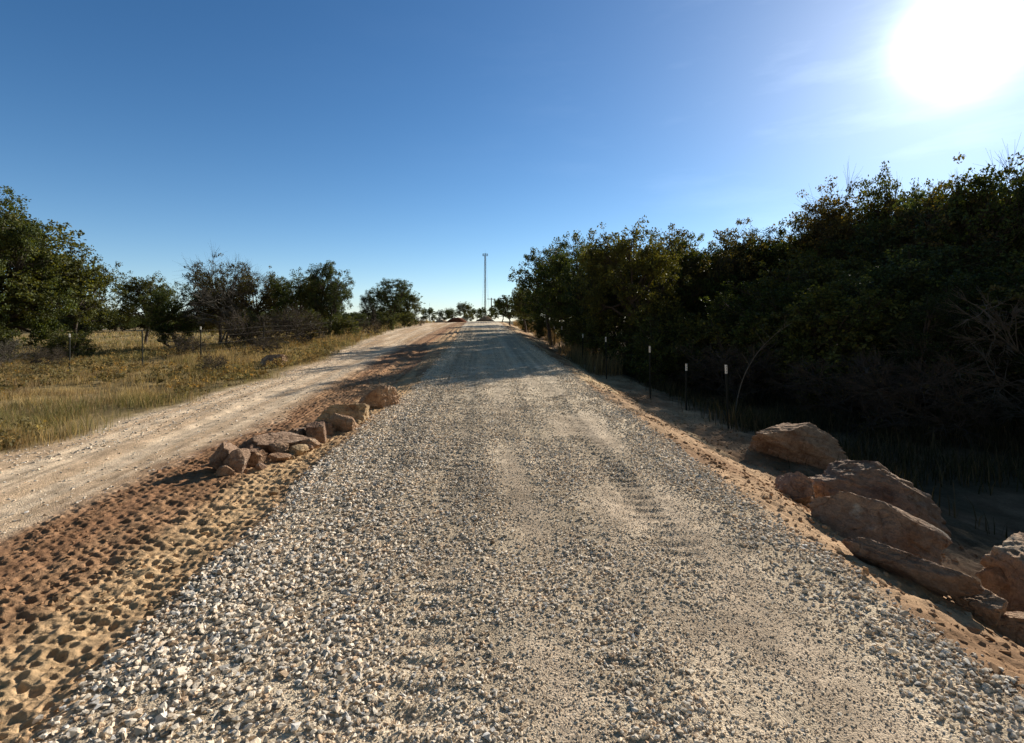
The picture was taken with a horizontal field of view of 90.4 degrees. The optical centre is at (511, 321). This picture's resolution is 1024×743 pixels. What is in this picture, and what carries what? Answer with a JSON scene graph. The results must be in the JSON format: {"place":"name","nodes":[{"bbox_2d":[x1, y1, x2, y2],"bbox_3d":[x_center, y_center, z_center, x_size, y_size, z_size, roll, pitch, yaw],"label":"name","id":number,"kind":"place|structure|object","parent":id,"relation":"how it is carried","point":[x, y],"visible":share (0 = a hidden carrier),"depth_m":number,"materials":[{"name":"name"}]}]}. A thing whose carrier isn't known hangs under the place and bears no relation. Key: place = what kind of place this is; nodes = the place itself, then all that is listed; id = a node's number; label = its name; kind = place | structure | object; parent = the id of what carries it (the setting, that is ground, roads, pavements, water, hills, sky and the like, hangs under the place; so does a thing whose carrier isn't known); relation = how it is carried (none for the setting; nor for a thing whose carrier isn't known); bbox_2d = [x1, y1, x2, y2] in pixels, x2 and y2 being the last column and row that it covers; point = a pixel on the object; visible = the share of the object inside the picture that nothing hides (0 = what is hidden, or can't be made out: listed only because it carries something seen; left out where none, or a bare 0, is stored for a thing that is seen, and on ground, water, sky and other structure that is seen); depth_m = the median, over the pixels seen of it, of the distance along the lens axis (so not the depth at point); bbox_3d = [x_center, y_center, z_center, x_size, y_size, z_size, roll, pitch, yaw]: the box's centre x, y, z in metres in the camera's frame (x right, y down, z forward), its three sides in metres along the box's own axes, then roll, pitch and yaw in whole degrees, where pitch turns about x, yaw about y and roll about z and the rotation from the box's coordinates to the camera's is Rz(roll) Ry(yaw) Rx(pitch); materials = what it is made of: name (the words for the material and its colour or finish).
{"place":"outdoors","nodes":[
{"label":"outdoors","id":0,"kind":"place"},
{"bbox_2d":[0,320,436,452],"bbox_3d":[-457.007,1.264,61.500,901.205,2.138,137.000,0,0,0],"label":"grass field","id":1,"kind":"structure","parent":0,"point":[135,412],"depth_m":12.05,"materials":[{"name":"plant"}]},
{"bbox_2d":[0,318,27,362],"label":"bush","id":2,"kind":"object","parent":1,"relation":"on","point":[8,335],"visible":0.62,"depth_m":23.97,"materials":[{"name":"green plant"}]},
{"bbox_2d":[0,337,33,365],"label":"bare bush","id":3,"kind":"object","parent":1,"relation":"on","point":[6,349],"visible":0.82,"depth_m":22.66,"materials":[{"name":"brown plant"}]},
{"bbox_2d":[0,185,79,352],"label":"oak tree","id":4,"kind":"object","parent":1,"relation":"on","point":[39,330],"visible":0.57,"depth_m":25.55,"materials":[{"name":"green plant"}]},
{"bbox_2d":[19,342,68,369],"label":"scrub","id":5,"kind":"object","parent":1,"relation":"on","point":[50,357],"visible":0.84,"depth_m":17.88,"materials":[{"name":"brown plant"}]},
{"bbox_2d":[0,193,108,360],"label":"oak tree","id":6,"kind":"object","parent":1,"relation":"on","point":[21,292],"visible":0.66,"depth_m":26.24,"materials":[{"name":"green plant"}]},
{"bbox_2d":[38,328,100,358],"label":"bush","id":7,"kind":"object","parent":1,"relation":"on","point":[79,341],"visible":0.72,"depth_m":26.21,"materials":[{"name":"green plant"}]},
{"bbox_2d":[19,243,128,356],"bbox_3d":[-25.176,-0.974,29.051,4.401,6.782,5.418,0,0,21],"label":"oak tree","id":8,"kind":"object","parent":1,"relation":"on","point":[92,310],"visible":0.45,"depth_m":29.01,"materials":[{"name":"green plant"}]},
{"bbox_2d":[52,285,107,352],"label":"oak tree","id":9,"kind":"object","parent":1,"relation":"on","point":[68,322],"visible":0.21,"depth_m":32.78,"materials":[{"name":"green plant"}]},
{"bbox_2d":[111,270,180,342],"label":"oak tree","id":10,"kind":"object","parent":1,"relation":"on","point":[142,287],"visible":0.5,"depth_m":45.06,"materials":[{"name":"green plant"}]},
{"bbox_2d":[133,282,215,346],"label":"oak tree","id":11,"kind":"object","parent":1,"relation":"on","point":[163,307],"visible":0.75,"depth_m":37.06,"materials":[{"name":"green plant"}]},
{"bbox_2d":[155,322,194,345],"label":"dwarf oak","id":12,"kind":"object","parent":1,"relation":"on","point":[183,329],"visible":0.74,"depth_m":35.51,"materials":[{"name":"green plant"}]},
{"bbox_2d":[0,317,367,369],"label":"wire fence","id":13,"kind":"object","parent":1,"relation":"on","point":[155,340],"visible":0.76,"depth_m":16.90,"materials":[{"name":"metal"}]},
{"bbox_2d":[166,333,211,356],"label":"scrub","id":14,"kind":"object","parent":1,"relation":"on","point":[190,339],"visible":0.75,"depth_m":20.91,"materials":[{"name":"plant"}]},
{"bbox_2d":[191,352,228,375],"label":"scrub","id":15,"kind":"object","parent":1,"relation":"on","point":[219,362],"visible":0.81,"depth_m":14.50,"materials":[{"name":"green plant"}]},
{"bbox_2d":[183,280,252,344],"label":"bare tree","id":16,"kind":"object","parent":1,"relation":"on","point":[222,309],"visible":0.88,"depth_m":30.92,"materials":[{"name":"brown plant"}]},
{"bbox_2d":[178,241,259,341],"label":"oak tree","id":17,"kind":"object","parent":1,"relation":"on","point":[203,281],"visible":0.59,"depth_m":36.36,"materials":[{"name":"green plant"}]},
{"bbox_2d":[192,276,257,340],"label":"oak tree","id":18,"kind":"object","parent":1,"relation":"on","point":[210,329],"visible":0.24,"depth_m":37.56,"materials":[{"name":"green plant"}]},
{"bbox_2d":[212,309,284,349],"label":"scrub","id":19,"kind":"object","parent":1,"relation":"on","point":[233,328],"visible":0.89,"depth_m":23.80,"materials":[{"name":"plant"}]},
{"bbox_2d":[224,259,281,337],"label":"oak tree","id":20,"kind":"object","parent":1,"relation":"on","point":[259,307],"visible":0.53,"depth_m":36.80,"materials":[{"name":"green plant"}]},
{"bbox_2d":[225,307,282,340],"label":"bush","id":21,"kind":"object","parent":1,"relation":"on","point":[253,317],"visible":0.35,"depth_m":30.80,"materials":[{"name":"green plant"}]},
{"bbox_2d":[248,336,284,354],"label":"scrub","id":22,"kind":"object","parent":1,"relation":"on","point":[266,346],"visible":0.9,"depth_m":20.42,"materials":[{"name":"plant"}]},
{"bbox_2d":[261,302,329,344],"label":"scrub","id":23,"kind":"object","parent":1,"relation":"on","point":[292,328],"visible":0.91,"depth_m":26.22,"materials":[{"name":"plant"}]},
{"bbox_2d":[267,267,326,325],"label":"oak tree","id":24,"kind":"object","parent":1,"relation":"on","point":[286,290],"visible":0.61,"depth_m":34.38,"materials":[{"name":"green plant"}]},
{"bbox_2d":[285,308,330,340],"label":"bush","id":25,"kind":"object","parent":1,"relation":"on","point":[317,332],"visible":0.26,"depth_m":29.76,"materials":[{"name":"green plant"}]},
{"bbox_2d":[299,270,343,336],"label":"oak tree","id":26,"kind":"object","parent":1,"relation":"on","point":[310,289],"visible":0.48,"depth_m":33.39,"materials":[{"name":"green plant"}]},
{"bbox_2d":[305,260,355,334],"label":"oak tree","id":27,"kind":"object","parent":1,"relation":"on","point":[334,303],"visible":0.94,"depth_m":32.83,"materials":[{"name":"green plant"}]},
{"bbox_2d":[328,313,362,336],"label":"bush","id":28,"kind":"object","parent":1,"relation":"on","point":[337,328],"visible":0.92,"depth_m":31.16,"materials":[{"name":"green plant"}]},
{"bbox_2d":[357,290,381,322],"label":"cedar tree","id":29,"kind":"object","parent":1,"relation":"on","point":[372,308],"visible":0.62,"depth_m":59.76,"materials":[{"name":"green plant"}]},
{"bbox_2d":[365,277,412,320],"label":"oak tree","id":30,"kind":"object","parent":1,"relation":"on","point":[395,301],"visible":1,"depth_m":57.85,"materials":[{"name":"green plant"}]},
{"bbox_2d":[391,288,425,315],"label":"oak tree","id":31,"kind":"object","parent":1,"relation":"on","point":[413,301],"visible":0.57,"depth_m":60.72,"materials":[{"name":"green plant"}]},
{"bbox_2d":[0,322,455,539],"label":"old road","id":32,"kind":"structure","parent":0,"point":[49,484],"depth_m":7.21,"materials":[{"name":"beige soil"}]},
{"bbox_2d":[0,340,407,532],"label":"pebbles","id":33,"kind":"object","parent":32,"relation":"on","point":[90,447],"visible":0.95,"depth_m":7.97,"materials":[{"name":"gravel"}]},
{"bbox_2d":[0,322,465,742],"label":"dirt strip","id":34,"kind":"object","parent":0,"point":[28,662],"visible":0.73,"depth_m":3.86,"materials":[{"name":"brown soil"}]},
{"bbox_2d":[0,349,442,742],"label":"dirt clods","id":35,"kind":"object","parent":34,"relation":"on","point":[68,680],"visible":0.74,"depth_m":3.93,"materials":[{"name":"soil"}]},
{"bbox_2d":[209,442,239,469],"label":"boulder","id":36,"kind":"object","parent":34,"relation":"on","point":[218,457],"visible":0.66,"depth_m":5.75,"materials":[{"name":"brown stone"}]},
{"bbox_2d":[223,448,250,473],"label":"boulder","id":37,"kind":"object","parent":34,"relation":"on","point":[236,460],"visible":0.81,"depth_m":5.69,"materials":[{"name":"brown stone"}]},
{"bbox_2d":[249,431,313,453],"bbox_3d":[-3.020,1.580,6.620,0.400,0.300,0.800,0,0,38],"label":"boulder","id":38,"kind":"object","parent":34,"relation":"on","point":[263,441],"visible":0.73,"depth_m":6.49,"materials":[{"name":"brown stone"}]},
{"bbox_2d":[305,421,326,443],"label":"boulder","id":39,"kind":"object","parent":34,"relation":"on","point":[316,430],"visible":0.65,"depth_m":6.93,"materials":[{"name":"brown stone"}]},
{"bbox_2d":[314,403,369,426],"bbox_3d":[-2.713,1.506,8.076,0.820,0.420,0.620,3,-7,-9],"label":"boulder","id":40,"kind":"object","parent":34,"relation":"on","point":[361,412],"visible":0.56,"depth_m":7.95,"materials":[{"name":"beige stone"}]},
{"bbox_2d":[329,413,357,431],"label":"boulder","id":41,"kind":"object","parent":34,"relation":"on","point":[341,423],"visible":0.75,"depth_m":7.49,"materials":[{"name":"red stone"}]},
{"bbox_2d":[358,385,398,408],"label":"boulder","id":42,"kind":"object","parent":34,"relation":"on","point":[381,396],"visible":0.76,"depth_m":9.08,"materials":[{"name":"red stone"}]},
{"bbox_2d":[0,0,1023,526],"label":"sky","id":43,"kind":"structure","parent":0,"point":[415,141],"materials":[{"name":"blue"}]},
{"bbox_2d":[28,321,1023,742],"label":"gravel road","id":44,"kind":"structure","parent":0,"point":[855,689],"depth_m":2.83,"materials":[{"name":"grey gravel"}]},
{"bbox_2d":[499,322,1023,711],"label":"shoulder","id":45,"kind":"object","parent":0,"point":[977,543],"visible":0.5,"depth_m":5.33},
{"bbox_2d":[493,295,518,325],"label":"oak tree","id":46,"kind":"object","parent":45,"relation":"on","point":[501,303],"visible":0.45,"depth_m":51.04,"materials":[{"name":"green plant"}]},
{"bbox_2d":[507,286,537,332],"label":"oak tree","id":47,"kind":"object","parent":45,"relation":"on","point":[517,300],"visible":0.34,"depth_m":41.42,"materials":[{"name":"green plant"}]},
{"bbox_2d":[529,314,564,337],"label":"bush","id":48,"kind":"object","parent":45,"relation":"on","point":[538,326],"visible":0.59,"depth_m":35.48,"materials":[{"name":"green plant"}]},
{"bbox_2d":[508,236,591,344],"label":"oak tree","id":49,"kind":"object","parent":45,"relation":"on","point":[523,286],"visible":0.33,"depth_m":30.20,"materials":[{"name":"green plant"}]},
{"bbox_2d":[527,230,592,335],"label":"oak tree","id":50,"kind":"object","parent":45,"relation":"on","point":[556,266],"visible":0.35,"depth_m":26.00,"materials":[{"name":"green plant"}]},
{"bbox_2d":[559,313,617,355],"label":"bush","id":51,"kind":"object","parent":45,"relation":"on","point":[573,337],"visible":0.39,"depth_m":24.46,"materials":[{"name":"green plant"}]},
{"bbox_2d":[579,308,656,366],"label":"bush","id":52,"kind":"object","parent":45,"relation":"on","point":[600,334],"visible":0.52,"depth_m":21.24,"materials":[{"name":"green plant"}]},
{"bbox_2d":[607,311,711,377],"bbox_3d":[5.601,1.109,19.842,4.543,3.004,3.508,0,0,-8],"label":"bush","id":53,"kind":"object","parent":45,"relation":"on","point":[633,333],"visible":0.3,"depth_m":19.01,"materials":[{"name":"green plant"}]},
{"bbox_2d":[620,333,701,386],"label":"bush","id":54,"kind":"object","parent":45,"relation":"on","point":[641,364],"visible":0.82,"depth_m":16.96,"materials":[{"name":"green plant"}]},
{"bbox_2d":[774,472,814,508],"bbox_3d":[3.220,1.930,5.850,0.420,0.460,0.620,0,0,-27],"label":"boulder","id":55,"kind":"object","parent":45,"relation":"on","point":[797,487],"visible":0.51,"depth_m":5.67,"materials":[{"name":"brown stone"}]},
{"bbox_2d":[749,423,848,469],"bbox_3d":[4.626,2.041,8.248,1.417,0.806,0.705,0,0,21],"label":"boulder","id":56,"kind":"object","parent":45,"relation":"on","point":[801,443],"visible":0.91,"depth_m":8.01,"materials":[{"name":"red stone"}]},
{"bbox_2d":[807,491,951,565],"bbox_3d":[3.250,1.899,4.552,1.100,0.600,0.560,13,15,28],"label":"boulder","id":57,"kind":"object","parent":45,"relation":"on","point":[847,515],"visible":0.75,"depth_m":4.46,"materials":[{"name":"stone"}]},
{"bbox_2d":[808,459,950,536],"bbox_3d":[4.102,1.998,5.768,1.350,0.760,0.750,11,6,31],"label":"boulder","id":58,"kind":"object","parent":45,"relation":"on","point":[876,480],"visible":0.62,"depth_m":5.66,"materials":[{"name":"brown stone"}]},
{"bbox_2d":[841,537,983,596],"bbox_3d":[2.822,1.768,3.625,0.260,0.300,0.800,-18,18,-38],"label":"boulder","id":59,"kind":"object","parent":45,"relation":"on","point":[937,579],"visible":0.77,"depth_m":3.50,"materials":[{"name":"brown stone"}]},
{"bbox_2d":[950,585,1007,627],"bbox_3d":[3.119,1.907,3.432,0.229,0.240,0.335,0,0,-30],"label":"boulder","id":60,"kind":"object","parent":45,"relation":"on","point":[987,606],"visible":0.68,"depth_m":3.33,"materials":[{"name":"red stone"}]},
{"bbox_2d":[975,532,1023,611],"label":"boulder","id":61,"kind":"object","parent":45,"relation":"on","point":[1000,573],"visible":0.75,"depth_m":4.03,"materials":[{"name":"red stone"}]},
{"bbox_2d":[994,611,1023,647],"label":"boulder","id":62,"kind":"object","parent":45,"relation":"on","point":[1010,625],"visible":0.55,"depth_m":3.26,"materials":[{"name":"red stone"}]},
{"bbox_2d":[536,345,1023,689],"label":"shoulder clods","id":63,"kind":"object","parent":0,"point":[974,629],"visible":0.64,"depth_m":4.79,"materials":[{"name":"dirt"}]},
{"bbox_2d":[586,352,1023,539],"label":"undergrowth","id":64,"kind":"object","parent":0,"point":[757,421],"visible":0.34,"depth_m":10.63,"materials":[{"name":"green plant"}]},
{"bbox_2d":[616,329,1023,543],"bbox_3d":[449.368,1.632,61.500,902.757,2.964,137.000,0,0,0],"label":"woodland floor","id":65,"kind":"structure","parent":0,"point":[1001,506],"depth_m":8.15,"materials":[{"name":"soil"}]},
{"bbox_2d":[512,319,639,379],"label":"tall dry grass","id":66,"kind":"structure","parent":65,"relation":"on","point":[575,356],"depth_m":21.21,"materials":[{"name":"plant"}]},
{"bbox_2d":[560,244,645,340],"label":"oak tree","id":67,"kind":"object","parent":65,"relation":"on","point":[568,277],"visible":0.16,"depth_m":23.35,"materials":[{"name":"green plant"}]},
{"bbox_2d":[568,214,695,348],"bbox_3d":[4.858,-0.950,21.149,5.206,6.518,4.229,0,0,-2],"label":"oak tree","id":68,"kind":"object","parent":65,"relation":"on","point":[649,267],"visible":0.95,"depth_m":20.38,"materials":[{"name":"green plant"}]},
{"bbox_2d":[612,248,734,326],"bbox_3d":[7.857,-0.576,24.997,5.840,5.975,4.808,0,0,22],"label":"oak tree","id":69,"kind":"object","parent":65,"relation":"on","point":[697,308],"visible":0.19,"depth_m":23.52,"materials":[{"name":"green plant"}]},
{"bbox_2d":[632,223,716,326],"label":"oak tree","id":70,"kind":"object","parent":65,"relation":"on","point":[686,245],"visible":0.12,"depth_m":24.74,"materials":[{"name":"green plant"}]},
{"bbox_2d":[628,314,724,381],"bbox_3d":[6.587,1.173,19.462,4.375,2.892,3.378,0,0,10],"label":"bush","id":71,"kind":"object","parent":65,"relation":"on","point":[677,335],"visible":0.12,"depth_m":18.75,"materials":[{"name":"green plant"}]},
{"bbox_2d":[651,217,768,327],"bbox_3d":[9.425,-1.357,25.274,5.751,7.534,6.184,0,0,-17],"label":"oak tree","id":72,"kind":"object","parent":65,"relation":"on","point":[723,261],"visible":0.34,"depth_m":24.24,"materials":[{"name":"green plant"}]},
{"bbox_2d":[663,312,762,384],"bbox_3d":[7.578,1.179,18.564,4.543,3.004,3.508,0,0,22],"label":"bush","id":73,"kind":"object","parent":65,"relation":"on","point":[682,321],"visible":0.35,"depth_m":17.98,"materials":[{"name":"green plant"}]},
{"bbox_2d":[668,338,796,406],"bbox_3d":[6.691,1.544,15.460,3.688,2.309,3.778,0,0,18],"label":"scrub","id":74,"kind":"object","parent":65,"relation":"on","point":[722,363],"visible":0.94,"depth_m":15.08,"materials":[{"name":"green plant"}]},
{"bbox_2d":[704,237,777,343],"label":"oak tree","id":75,"kind":"object","parent":65,"relation":"on","point":[748,250],"visible":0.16,"depth_m":24.78,"materials":[{"name":"green plant"}]},
{"bbox_2d":[713,225,798,321],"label":"tree","id":76,"kind":"object","parent":65,"relation":"on","point":[763,236],"visible":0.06,"depth_m":25.58,"materials":[{"name":"green plant"}]},
{"bbox_2d":[693,306,824,394],"bbox_3d":[8.545,1.089,17.808,3.767,3.226,4.879,0,0,-18],"label":"bush","id":77,"kind":"object","parent":65,"relation":"on","point":[745,344],"visible":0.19,"depth_m":16.82,"materials":[{"name":"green plant"}]},
{"bbox_2d":[751,215,819,291],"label":"oak tree","id":78,"kind":"object","parent":65,"relation":"on","point":[784,249],"visible":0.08,"depth_m":24.65,"materials":[{"name":"green plant"}]},
{"bbox_2d":[711,305,871,398],"bbox_3d":[9.254,1.084,16.495,3.897,3.337,5.048,0,0,-15],"label":"bush","id":79,"kind":"object","parent":65,"relation":"on","point":[764,323],"visible":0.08,"depth_m":16.06,"materials":[{"name":"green plant"}]},
{"bbox_2d":[769,208,868,276],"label":"oak tree","id":80,"kind":"object","parent":65,"relation":"on","point":[802,244],"visible":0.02,"depth_m":24.01,"materials":[{"name":"green plant"}]},
{"bbox_2d":[767,175,916,267],"bbox_3d":[16.151,-2.239,24.546,7.111,8.663,6.614,0,0,20],"label":"oak tree","id":81,"kind":"object","parent":65,"relation":"on","point":[820,209],"visible":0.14,"depth_m":23.16,"materials":[{"name":"green plant"}]},
{"bbox_2d":[761,347,932,429],"bbox_3d":[8.448,1.679,12.661,3.504,2.194,3.589,0,0,-40],"label":"scrub","id":82,"kind":"object","parent":65,"relation":"on","point":[813,378],"visible":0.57,"depth_m":12.43,"materials":[{"name":"green plant"}]},
{"bbox_2d":[786,161,923,261],"bbox_3d":[15.944,-2.722,24.203,6.283,9.671,6.416,0,0,-2],"label":"oak tree","id":83,"kind":"object","parent":65,"relation":"on","point":[813,209],"visible":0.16,"depth_m":23.29,"materials":[{"name":"green plant"}]},
{"bbox_2d":[809,177,972,271],"bbox_3d":[16.642,-1.910,22.420,6.737,7.896,7.244,0,0,21],"label":"oak tree","id":84,"kind":"object","parent":65,"relation":"on","point":[897,211],"visible":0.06,"depth_m":21.59,"materials":[{"name":"green plant"}]},
{"bbox_2d":[846,161,946,246],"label":"oak tree","id":85,"kind":"object","parent":65,"relation":"on","point":[874,193],"visible":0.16,"depth_m":23.62,"materials":[{"name":"green plant"}]},
{"bbox_2d":[833,298,1003,410],"bbox_3d":[11.611,1.012,14.650,5.552,3.671,4.287,0,0,4],"label":"bush","id":86,"kind":"object","parent":65,"relation":"on","point":[917,302],"visible":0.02,"depth_m":13.44,"materials":[{"name":"green plant"}]},
{"bbox_2d":[827,347,1022,450],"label":"scrub","id":87,"kind":"object","parent":65,"relation":"on","point":[935,392],"visible":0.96,"depth_m":10.84,"materials":[{"name":"green plant"}]},
{"bbox_2d":[847,187,1018,275],"bbox_3d":[15.914,-1.410,19.056,5.629,7.377,5.316,0,0,2],"label":"oak tree","id":88,"kind":"object","parent":65,"relation":"on","point":[918,207],"visible":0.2,"depth_m":19.37,"materials":[{"name":"green plant"}]},
{"bbox_2d":[854,290,1023,428],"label":"cedar tree","id":89,"kind":"object","parent":65,"relation":"on","point":[916,335],"visible":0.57,"depth_m":12.32,"materials":[{"name":"green plant"}]},
{"bbox_2d":[877,289,1023,400],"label":"bush","id":90,"kind":"object","parent":65,"relation":"on","point":[984,293],"visible":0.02,"depth_m":12.74,"materials":[{"name":"green plant"}]},
{"bbox_2d":[880,278,1023,425],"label":"bush","id":91,"kind":"object","parent":65,"relation":"on","point":[966,293],"visible":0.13,"depth_m":12.63,"materials":[{"name":"green plant"}]},
{"bbox_2d":[886,286,1023,428],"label":"bare bush","id":92,"kind":"object","parent":65,"relation":"on","point":[1014,346],"visible":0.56,"depth_m":11.41,"materials":[{"name":"brown plant"}]},
{"bbox_2d":[888,139,1023,276],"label":"oak tree","id":93,"kind":"object","parent":65,"relation":"on","point":[931,199],"visible":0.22,"depth_m":17.56,"materials":[{"name":"green plant"}]},
{"bbox_2d":[902,250,1023,409],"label":"oak tree","id":94,"kind":"object","parent":65,"relation":"on","point":[998,280],"visible":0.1,"depth_m":12.91,"materials":[{"name":"green plant"}]},
{"bbox_2d":[915,163,1023,276],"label":"oak tree","id":95,"kind":"object","parent":65,"relation":"on","point":[978,182],"visible":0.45,"depth_m":16.64,"materials":[{"name":"green plant"}]},
{"bbox_2d":[942,281,1023,397],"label":"bush","id":96,"kind":"object","parent":65,"relation":"on","point":[1010,294],"visible":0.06,"depth_m":12.13,"materials":[{"name":"green plant"}]},
{"bbox_2d":[967,291,1023,424],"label":"bush","id":97,"kind":"object","parent":65,"relation":"on","point":[1015,357],"visible":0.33,"depth_m":11.84,"materials":[{"name":"green plant"}]},
{"bbox_2d":[984,152,1023,273],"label":"oak tree","id":98,"kind":"object","parent":65,"relation":"on","point":[1012,173],"visible":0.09,"depth_m":16.98,"materials":[{"name":"green plant"}]},
{"bbox_2d":[988,250,1023,373],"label":"tree","id":99,"kind":"object","parent":65,"relation":"on","point":[999,287],"visible":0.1,"depth_m":12.02,"materials":[{"name":"green plant"}]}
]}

